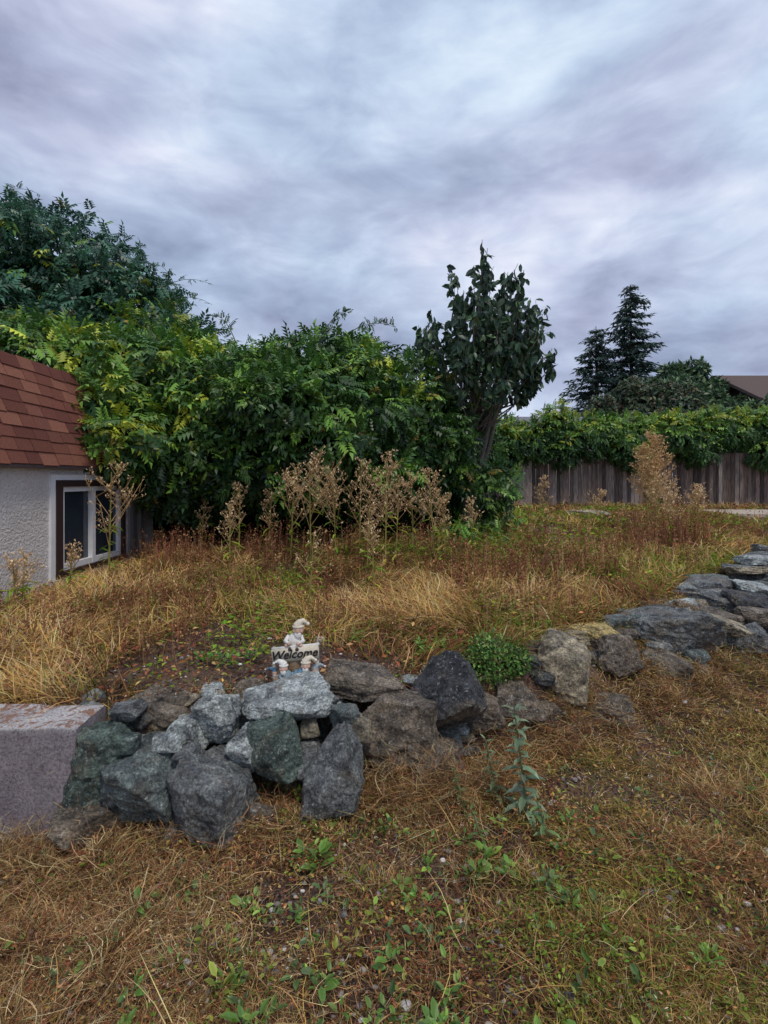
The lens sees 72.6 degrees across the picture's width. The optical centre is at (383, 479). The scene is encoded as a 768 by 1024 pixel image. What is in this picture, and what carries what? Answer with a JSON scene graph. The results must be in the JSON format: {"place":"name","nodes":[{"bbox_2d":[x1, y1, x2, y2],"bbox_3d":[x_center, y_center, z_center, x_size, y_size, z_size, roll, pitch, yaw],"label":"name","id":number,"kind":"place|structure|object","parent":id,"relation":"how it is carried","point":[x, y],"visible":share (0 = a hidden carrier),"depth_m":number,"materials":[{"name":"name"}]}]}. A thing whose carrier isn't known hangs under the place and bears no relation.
{"place":"outdoors","nodes":[
{"label":"outdoors","id":0,"kind":"place"},
{"bbox_2d":[0,499,767,719],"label":"terrace grass","id":1,"kind":"structure","parent":0,"point":[42,682],"depth_m":4.71,"materials":[{"name":"plant"}]},
{"bbox_2d":[0,482,767,1023],"bbox_3d":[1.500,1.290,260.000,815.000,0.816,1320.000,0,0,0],"label":"ground","id":2,"kind":"structure","parent":0,"point":[592,786],"depth_m":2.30,"materials":[{"name":"brown plant"}]},
{"bbox_2d":[0,552,32,616],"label":"dried seed weed","id":3,"kind":"object","parent":2,"relation":"on","point":[11,563],"visible":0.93,"depth_m":4.38,"materials":[{"name":"beige plant"}]},
{"bbox_2d":[1,547,46,609],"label":"dried seed weed","id":4,"kind":"object","parent":2,"relation":"on","point":[25,563],"visible":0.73,"depth_m":4.76,"materials":[{"name":"beige plant"}]},
{"bbox_2d":[0,703,105,839],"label":"concrete wall","id":5,"kind":"structure","parent":2,"relation":"on","point":[36,750],"depth_m":2.39,"materials":[{"name":"concrete"}]},
{"bbox_2d":[57,539,87,588],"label":"dried seed weed","id":6,"kind":"object","parent":2,"relation":"on","point":[71,561],"visible":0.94,"depth_m":5.32,"materials":[{"name":"beige plant"}]},
{"bbox_2d":[0,467,152,603],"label":"walls","id":7,"kind":"structure","parent":2,"relation":"on","point":[24,508],"depth_m":5.58,"materials":[{"name":"paint"}]},
{"bbox_2d":[0,385,104,469],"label":"roof deck","id":8,"kind":"structure","parent":7,"relation":"on","point":[44,466],"depth_m":5.72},
{"bbox_2d":[0,350,124,466],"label":"roof shingles","id":9,"kind":"object","parent":8,"relation":"on","point":[35,427],"visible":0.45,"depth_m":5.92,"materials":[{"name":"tile"}]},
{"bbox_2d":[48,475,143,585],"bbox_3d":[-3.815,0.560,7.050,0.170,1.480,2.300,0,0,0],"label":"window and trim","id":10,"kind":"structure","parent":7,"relation":"attached to","point":[59,485],"depth_m":6.71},
{"bbox_2d":[64,490,115,562],"bbox_3d":[-3.835,0.570,6.810,0.030,0.860,1.260,0,0,0],"label":"glass","id":11,"kind":"object","parent":10,"relation":"attached to","point":[75,515],"visible":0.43,"depth_m":6.68,"materials":[{"name":"grey"}]},
{"bbox_2d":[47,802,124,855],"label":"rock","id":12,"kind":"object","parent":2,"relation":"on","point":[71,827],"visible":0.5,"depth_m":2.28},
{"bbox_2d":[80,688,110,701],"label":"rock","id":13,"kind":"object","parent":2,"relation":"on","point":[84,697],"visible":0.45,"depth_m":2.77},
{"bbox_2d":[62,720,134,807],"bbox_3d":[-1.364,1.383,2.527,0.337,0.465,0.351,0,0,-34],"label":"rock","id":14,"kind":"object","parent":2,"relation":"on","point":[96,745],"visible":0.52,"depth_m":2.38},
{"bbox_2d":[107,699,148,721],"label":"rock","id":15,"kind":"object","parent":14,"relation":"on","point":[128,710],"visible":1,"depth_m":2.57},
{"bbox_2d":[85,460,145,580],"bbox_3d":[-2.908,0.468,5.661,0.605,1.392,0.689,0,0,-24],"label":"dried seed weed","id":16,"kind":"object","parent":2,"relation":"on","point":[109,521],"visible":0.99,"depth_m":5.65,"materials":[{"name":"beige plant"}]},
{"bbox_2d":[99,730,183,823],"bbox_3d":[-1.137,1.439,2.478,0.453,0.372,0.438,0,0,0],"label":"rock","id":17,"kind":"object","parent":2,"relation":"on","point":[134,786],"visible":0.6,"depth_m":2.34,"materials":[{"name":"stone"}]},
{"bbox_2d":[111,732,141,755],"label":"rock","id":18,"kind":"object","parent":17,"relation":"on","point":[128,743],"visible":0.79,"depth_m":2.42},
{"bbox_2d":[150,732,181,752],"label":"rock","id":19,"kind":"object","parent":17,"relation":"on","point":[166,742],"visible":1,"depth_m":2.43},
{"bbox_2d":[126,679,191,731],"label":"rock","id":20,"kind":"object","parent":2,"relation":"on","point":[165,714],"visible":0.4,"depth_m":2.68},
{"bbox_2d":[147,821,185,850],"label":"rock","id":21,"kind":"object","parent":2,"relation":"on","point":[167,835],"visible":0.17,"depth_m":2.33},
{"bbox_2d":[166,713,208,749],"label":"rock","id":22,"kind":"object","parent":2,"relation":"on","point":[186,727],"visible":0.55,"depth_m":2.56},
{"bbox_2d":[194,498,213,550],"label":"dried seed weed","id":23,"kind":"object","parent":2,"relation":"on","point":[203,517],"visible":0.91,"depth_m":7.70,"materials":[{"name":"beige plant"}]},
{"bbox_2d":[166,743,259,850],"bbox_3d":[-0.810,1.470,2.449,0.383,0.398,0.423,0,0,14],"label":"rock","id":24,"kind":"object","parent":2,"relation":"on","point":[213,789],"visible":0.86,"depth_m":2.29,"materials":[{"name":"stone"}]},
{"bbox_2d":[171,742,205,764],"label":"rock","id":25,"kind":"object","parent":24,"relation":"on","point":[195,749],"visible":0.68,"depth_m":2.43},
{"bbox_2d":[191,694,241,743],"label":"rock","id":26,"kind":"object","parent":2,"relation":"on","point":[217,716],"visible":0.95,"depth_m":2.60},
{"bbox_2d":[216,502,240,570],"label":"dried seed weed","id":27,"kind":"object","parent":2,"relation":"on","point":[230,526],"visible":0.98,"depth_m":6.59,"materials":[{"name":"beige plant"}]},
{"bbox_2d":[220,482,247,559],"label":"dried seed weed","id":28,"kind":"object","parent":2,"relation":"on","point":[240,501],"visible":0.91,"depth_m":7.21,"materials":[{"name":"beige plant"}]},
{"bbox_2d":[224,720,254,772],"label":"rock","id":29,"kind":"object","parent":2,"relation":"on","point":[238,749],"visible":0.48,"depth_m":2.51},
{"bbox_2d":[233,676,267,693],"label":"rock","id":30,"kind":"object","parent":2,"relation":"on","point":[249,683],"visible":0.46,"depth_m":2.89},
{"bbox_2d":[244,801,281,833],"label":"rock","id":31,"kind":"object","parent":2,"relation":"on","point":[254,808],"visible":0.42,"depth_m":2.38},
{"bbox_2d":[259,488,279,550],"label":"dried seed weed","id":32,"kind":"object","parent":2,"relation":"on","point":[270,504],"visible":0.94,"depth_m":7.40,"materials":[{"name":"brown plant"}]},
{"bbox_2d":[247,711,303,783],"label":"rock","id":33,"kind":"object","parent":2,"relation":"on","point":[277,756],"visible":0.91,"depth_m":2.51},
{"bbox_2d":[240,671,334,720],"bbox_3d":[-0.534,1.161,2.793,0.555,0.185,0.413,0,0,0],"label":"rock","id":34,"kind":"object","parent":33,"relation":"on","point":[292,695],"visible":0.91,"depth_m":2.71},
{"bbox_2d":[0,181,562,544],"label":"wisteria hedge","id":35,"kind":"object","parent":2,"relation":"on","point":[188,412],"visible":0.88,"depth_m":8.22,"materials":[{"name":"green plant"}]},
{"bbox_2d":[271,463,312,559],"bbox_3d":[-1.237,0.425,7.091,0.628,1.348,0.586,0,0,0],"label":"dried seed weed","id":36,"kind":"object","parent":2,"relation":"on","point":[293,497],"visible":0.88,"depth_m":7.00,"materials":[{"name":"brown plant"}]},
{"bbox_2d":[265,618,325,681],"bbox_3d":[-0.509,0.996,3.011,0.353,0.379,0.178,0,0,0],"label":"welcome gnome statue","id":37,"kind":"object","parent":2,"relation":"on","point":[296,653],"visible":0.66,"depth_m":3.00,"materials":[{"name":"ceramic"}]},
{"bbox_2d":[295,737,320,782],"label":"rock","id":38,"kind":"object","parent":2,"relation":"on","point":[310,746],"visible":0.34,"depth_m":2.57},
{"bbox_2d":[298,718,319,739],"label":"rock","id":39,"kind":"object","parent":38,"relation":"on","point":[308,728],"visible":0.95,"depth_m":2.64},
{"bbox_2d":[292,526,334,608],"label":"dried seed weed","id":40,"kind":"object","parent":2,"relation":"on","point":[312,563],"visible":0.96,"depth_m":4.57,"materials":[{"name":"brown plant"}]},
{"bbox_2d":[280,446,347,560],"bbox_3d":[-0.962,0.331,6.656,1.063,1.574,0.770,0,0,43],"label":"dried seed weed","id":41,"kind":"object","parent":2,"relation":"on","point":[310,477],"visible":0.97,"depth_m":6.57,"materials":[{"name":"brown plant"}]},
{"bbox_2d":[311,467,345,561],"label":"dried seed weed","id":42,"kind":"object","parent":2,"relation":"on","point":[325,494],"visible":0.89,"depth_m":6.78,"materials":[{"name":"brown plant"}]},
{"bbox_2d":[299,721,365,821],"bbox_3d":[-0.242,1.420,2.545,0.310,0.471,0.381,0,0,0],"label":"rock","id":43,"kind":"object","parent":2,"relation":"on","point":[333,782],"visible":0.96,"depth_m":2.42,"materials":[{"name":"stone"}]},
{"bbox_2d":[328,703,360,727],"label":"rock","id":44,"kind":"object","parent":43,"relation":"on","point":[348,713],"visible":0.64,"depth_m":2.67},
{"bbox_2d":[339,457,381,560],"bbox_3d":[-0.358,0.392,6.953,0.618,1.421,0.407,0,0,-45],"label":"dried seed weed","id":45,"kind":"object","parent":2,"relation":"on","point":[351,482],"visible":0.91,"depth_m":7.00,"materials":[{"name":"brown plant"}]},
{"bbox_2d":[324,658,409,702],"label":"rock","id":46,"kind":"object","parent":2,"relation":"on","point":[359,681],"visible":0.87,"depth_m":2.90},
{"bbox_2d":[355,498,382,568],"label":"dried seed weed","id":47,"kind":"object","parent":2,"relation":"on","point":[361,540],"visible":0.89,"depth_m":6.30,"materials":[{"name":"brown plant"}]},
{"bbox_2d":[351,449,402,565],"bbox_3d":[-0.052,0.352,6.557,0.623,1.528,0.687,0,0,-25],"label":"dried seed weed","id":48,"kind":"object","parent":2,"relation":"on","point":[387,493],"visible":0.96,"depth_m":6.62,"materials":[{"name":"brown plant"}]},
{"bbox_2d":[359,518,396,592],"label":"dried seed weed","id":49,"kind":"object","parent":2,"relation":"on","point":[372,558],"visible":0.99,"depth_m":5.20,"materials":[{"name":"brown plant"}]},
{"bbox_2d":[0,494,767,683],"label":"dried dock stalks","id":50,"kind":"object","parent":2,"relation":"on","point":[655,527],"visible":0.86,"depth_m":5.80,"materials":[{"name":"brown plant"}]},
{"bbox_2d":[0,627,767,1023],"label":"green weeds","id":51,"kind":"object","parent":2,"relation":"on","point":[330,983],"visible":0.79,"depth_m":1.80,"materials":[{"name":"green plant"}]},
{"bbox_2d":[0,600,767,1023],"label":"pebbles","id":52,"kind":"object","parent":2,"relation":"on","point":[364,970],"visible":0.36,"depth_m":1.94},
{"bbox_2d":[376,476,408,561],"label":"dried seed weed","id":53,"kind":"object","parent":2,"relation":"on","point":[397,506],"visible":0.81,"depth_m":6.92,"materials":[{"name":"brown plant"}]},
{"bbox_2d":[361,688,438,774],"bbox_3d":[0.086,1.370,2.915,0.426,0.441,0.459,0,0,0],"label":"rock","id":54,"kind":"object","parent":2,"relation":"on","point":[404,720],"visible":0.78,"depth_m":2.73,"materials":[{"name":"stone"}]},
{"bbox_2d":[351,713,372,743],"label":"rock","id":55,"kind":"object","parent":54,"relation":"on","point":[361,726],"visible":0.62,"depth_m":2.65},
{"bbox_2d":[398,468,430,555],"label":"dried seed weed","id":56,"kind":"object","parent":2,"relation":"on","point":[411,498],"visible":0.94,"depth_m":7.25,"materials":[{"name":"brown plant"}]},
{"bbox_2d":[79,565,753,788],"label":"stones","id":57,"kind":"object","parent":2,"relation":"on","point":[461,731],"visible":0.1,"depth_m":3.09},
{"bbox_2d":[412,467,448,558],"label":"dried seed weed","id":58,"kind":"object","parent":2,"relation":"on","point":[429,493],"visible":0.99,"depth_m":6.99,"materials":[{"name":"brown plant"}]},
{"bbox_2d":[411,735,468,794],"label":"rock","id":59,"kind":"object","parent":2,"relation":"on","point":[438,752],"visible":0.48,"depth_m":2.71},
{"bbox_2d":[433,492,455,554],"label":"dried seed weed","id":60,"kind":"object","parent":2,"relation":"on","point":[444,518],"visible":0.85,"depth_m":7.29,"materials":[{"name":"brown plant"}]},
{"bbox_2d":[410,650,487,730],"bbox_3d":[0.362,1.231,3.015,0.448,0.498,0.450,0,0,27],"label":"rock","id":61,"kind":"object","parent":2,"relation":"on","point":[448,682],"visible":0.78,"depth_m":2.90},
{"bbox_2d":[451,767,471,820],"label":"leafy weed","id":62,"kind":"object","parent":2,"relation":"on","point":[459,790],"visible":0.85,"depth_m":2.53,"materials":[{"name":"green plant"}]},
{"bbox_2d":[460,495,482,551],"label":"dried seed weed","id":63,"kind":"object","parent":2,"relation":"on","point":[472,509],"visible":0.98,"depth_m":7.88,"materials":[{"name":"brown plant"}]},
{"bbox_2d":[467,804,488,844],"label":"leafy weed","id":64,"kind":"object","parent":2,"relation":"on","point":[479,831],"visible":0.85,"depth_m":2.31,"materials":[{"name":"green plant"}]},
{"bbox_2d":[412,243,557,531],"bbox_3d":[1.993,-1.796,10.034,2.968,5.608,2.634,0,0,0],"label":"young tree","id":65,"kind":"object","parent":2,"relation":"on","point":[502,345],"visible":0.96,"depth_m":9.32,"materials":[{"name":"green plant"}]},
{"bbox_2d":[467,692,506,731],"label":"rock","id":66,"kind":"object","parent":2,"relation":"on","point":[487,718],"visible":0.69,"depth_m":3.04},
{"bbox_2d":[480,734,506,802],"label":"leafy weed","id":67,"kind":"object","parent":2,"relation":"on","point":[493,779],"visible":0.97,"depth_m":2.61,"materials":[{"name":"green plant"}]},
{"bbox_2d":[458,627,535,688],"bbox_3d":[0.689,1.169,3.389,0.589,0.377,0.440,0,0,-33],"label":"round shrub","id":68,"kind":"object","parent":2,"relation":"on","point":[489,653],"visible":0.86,"depth_m":3.31,"materials":[{"name":"green plant"}]},
{"bbox_2d":[494,679,547,724],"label":"rock","id":69,"kind":"object","parent":2,"relation":"on","point":[514,693],"visible":0.67,"depth_m":3.17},
{"bbox_2d":[502,703,550,831],"bbox_3d":[0.657,1.337,2.469,0.193,0.531,0.214,0,0,-41],"label":"leafy weed","id":70,"kind":"object","parent":2,"relation":"on","point":[523,800],"visible":0.98,"depth_m":2.47,"materials":[{"name":"green plant"}]},
{"bbox_2d":[523,652,545,670],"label":"rock","id":71,"kind":"object","parent":2,"relation":"on","point":[536,664],"visible":0.29,"depth_m":3.42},
{"bbox_2d":[533,474,552,523],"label":"dried seed weed","id":72,"kind":"object","parent":2,"relation":"on","point":[544,485],"visible":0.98,"depth_m":11.96,"materials":[{"name":"beige plant"}]},
{"bbox_2d":[530,793,565,848],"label":"leafy weed","id":73,"kind":"object","parent":2,"relation":"on","point":[542,822],"visible":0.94,"depth_m":2.31,"materials":[{"name":"green plant"}]},
{"bbox_2d":[537,699,561,727],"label":"rock","id":74,"kind":"object","parent":2,"relation":"on","point":[556,710],"visible":0.35,"depth_m":3.25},
{"bbox_2d":[508,417,609,499],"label":"neighbor house","id":75,"kind":"structure","parent":2,"relation":"on","point":[526,418],"depth_m":24.00,"materials":[{"name":"paint"}]},
{"bbox_2d":[537,628,591,706],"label":"rock","id":76,"kind":"object","parent":2,"relation":"on","point":[560,665],"visible":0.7,"depth_m":3.38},
{"bbox_2d":[539,627,590,642],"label":"rock","id":77,"kind":"object","parent":2,"relation":"on","point":[578,633],"visible":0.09,"depth_m":3.80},
{"bbox_2d":[558,329,625,481],"bbox_3d":[14.600,-4.498,35.984,7.314,12.204,7.237,0,0,-22],"label":"conifer tree","id":78,"kind":"object","parent":2,"relation":"on","point":[596,382],"visible":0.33,"depth_m":35.86,"materials":[{"name":"green plant"}]},
{"bbox_2d":[565,621,620,639],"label":"rock","id":79,"kind":"object","parent":2,"relation":"on","point":[594,630],"visible":0.49,"depth_m":3.86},
{"bbox_2d":[587,488,606,526],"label":"dried seed weed","id":80,"kind":"object","parent":2,"relation":"on","point":[601,491],"visible":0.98,"depth_m":10.63,"materials":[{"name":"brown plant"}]},
{"bbox_2d":[586,691,636,729],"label":"rock","id":81,"kind":"object","parent":2,"relation":"on","point":[615,698],"visible":0.62,"depth_m":3.32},
{"bbox_2d":[594,634,644,676],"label":"rock","id":82,"kind":"object","parent":2,"relation":"on","point":[618,654],"visible":0.82,"depth_m":3.61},
{"bbox_2d":[481,450,767,506],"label":"wooden fence","id":83,"kind":"object","parent":2,"relation":"on","point":[723,476],"visible":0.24,"depth_m":17.99,"materials":[{"name":"grey wood"}]},
{"bbox_2d":[478,394,767,479],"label":"hedge","id":84,"kind":"object","parent":83,"relation":"on","point":[710,433],"visible":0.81,"depth_m":17.57,"materials":[{"name":"green plant"}]},
{"bbox_2d":[482,355,767,479],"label":"distant trees","id":85,"kind":"object","parent":2,"relation":"on","point":[686,386],"visible":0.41,"depth_m":27.35,"materials":[{"name":"green plant"}]},
{"bbox_2d":[583,284,672,487],"bbox_3d":[16.488,-5.748,35.044,7.952,14.704,8.400,0,0,0],"label":"conifer tree","id":86,"kind":"object","parent":2,"relation":"on","point":[630,351],"visible":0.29,"depth_m":34.64,"materials":[{"name":"green plant"}]},
{"bbox_2d":[626,454,666,531],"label":"dried seed weed","id":87,"kind":"object","parent":2,"relation":"on","point":[650,463],"visible":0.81,"depth_m":9.79,"materials":[{"name":"beige plant"}]},
{"bbox_2d":[628,442,670,528],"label":"dried seed weed","id":88,"kind":"object","parent":2,"relation":"on","point":[637,457],"visible":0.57,"depth_m":10.09,"materials":[{"name":"beige plant"}]},
{"bbox_2d":[632,429,674,529],"bbox_3d":[5.104,0.031,9.826,0.743,2.007,0.931,0,0,0],"label":"dried seed weed","id":89,"kind":"object","parent":2,"relation":"on","point":[658,453],"visible":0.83,"depth_m":9.84,"materials":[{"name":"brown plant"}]},
{"bbox_2d":[631,446,679,524],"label":"dried seed weed","id":90,"kind":"object","parent":2,"relation":"on","point":[661,478],"visible":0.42,"depth_m":10.12,"materials":[{"name":"beige plant"}]},
{"bbox_2d":[645,470,669,535],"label":"dried seed weed","id":91,"kind":"object","parent":2,"relation":"on","point":[659,487],"visible":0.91,"depth_m":9.40,"materials":[{"name":"beige plant"}]},
{"bbox_2d":[641,647,693,682],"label":"rock","id":92,"kind":"object","parent":2,"relation":"on","point":[670,660],"visible":0.52,"depth_m":3.77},
{"bbox_2d":[655,492,685,545],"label":"dried seed weed","id":93,"kind":"object","parent":2,"relation":"on","point":[670,505],"visible":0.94,"depth_m":8.60,"materials":[{"name":"beige plant"}]},
{"bbox_2d":[615,606,726,655],"bbox_3d":[2.322,1.230,4.212,0.803,0.416,0.533,0,0,0],"label":"rock","id":94,"kind":"object","parent":2,"relation":"on","point":[679,630],"visible":0.66,"depth_m":4.00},
{"bbox_2d":[699,605,746,624],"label":"rock","id":95,"kind":"object","parent":94,"relation":"on","point":[720,612],"visible":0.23,"depth_m":4.60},
{"bbox_2d":[675,484,711,532],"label":"dried seed weed","id":96,"kind":"object","parent":2,"relation":"on","point":[694,491],"visible":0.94,"depth_m":9.29,"materials":[{"name":"beige plant"}]},
{"bbox_2d":[673,588,732,610],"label":"rock","id":97,"kind":"object","parent":2,"relation":"on","point":[711,595],"visible":0.41,"depth_m":4.99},
{"bbox_2d":[683,573,735,589],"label":"rock","id":98,"kind":"object","parent":2,"relation":"on","point":[712,574],"visible":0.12,"depth_m":5.67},
{"bbox_2d":[685,575,732,588],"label":"rock","id":99,"kind":"object","parent":98,"relation":"on","point":[708,582],"visible":0.81,"depth_m":5.24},
{"bbox_2d":[713,465,747,495],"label":"walls","id":100,"kind":"structure","parent":2,"relation":"on","point":[739,485],"depth_m":30.27,"materials":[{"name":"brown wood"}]},
{"bbox_2d":[714,376,767,401],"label":"roof","id":101,"kind":"structure","parent":100,"relation":"on","point":[754,387],"depth_m":29.97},
{"bbox_2d":[709,613,753,637],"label":"rock","id":102,"kind":"object","parent":2,"relation":"on","point":[736,629],"visible":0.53,"depth_m":4.15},
{"bbox_2d":[700,509,767,517],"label":"patio slab","id":103,"kind":"structure","parent":2,"relation":"on","point":[746,511],"depth_m":15.04,"materials":[{"name":"paint"}]},
{"bbox_2d":[720,588,767,613],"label":"rock","id":104,"kind":"object","parent":2,"relation":"on","point":[736,598],"visible":0.41,"depth_m":4.82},
{"bbox_2d":[721,563,767,581],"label":"rock","id":105,"kind":"object","parent":2,"relation":"on","point":[758,577],"visible":0.4,"depth_m":5.85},
{"bbox_2d":[719,566,767,574],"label":"rock","id":106,"kind":"object","parent":105,"relation":"on","point":[744,570],"visible":1,"depth_m":5.64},
{"bbox_2d":[726,551,767,566],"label":"rock","id":107,"kind":"object","parent":2,"relation":"on","point":[759,553],"visible":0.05,"depth_m":6.58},
{"bbox_2d":[731,554,767,564],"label":"rock","id":108,"kind":"object","parent":107,"relation":"on","point":[755,559],"visible":1,"depth_m":6.21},
{"bbox_2d":[730,622,767,653],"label":"rock","id":109,"kind":"object","parent":2,"relation":"on","point":[759,635],"visible":0.47,"depth_m":4.28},
{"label":"rock","id":110,"kind":"object","parent":2,"relation":"on","visible":0},
{"bbox_2d":[734,606,767,626],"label":"rock","id":111,"kind":"object","parent":110,"relation":"on","point":[751,614],"visible":0.85,"depth_m":4.52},
{"bbox_2d":[0,0,767,480],"label":"sky","id":112,"kind":"structure","parent":0,"point":[305,161],"materials":[{"name":"grey"}]},
{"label":"rock","id":113,"kind":"object","parent":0,"visible":0},
{"bbox_2d":[730,579,767,594],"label":"rock","id":114,"kind":"object","parent":113,"relation":"on","point":[750,586],"visible":0.84,"depth_m":5.16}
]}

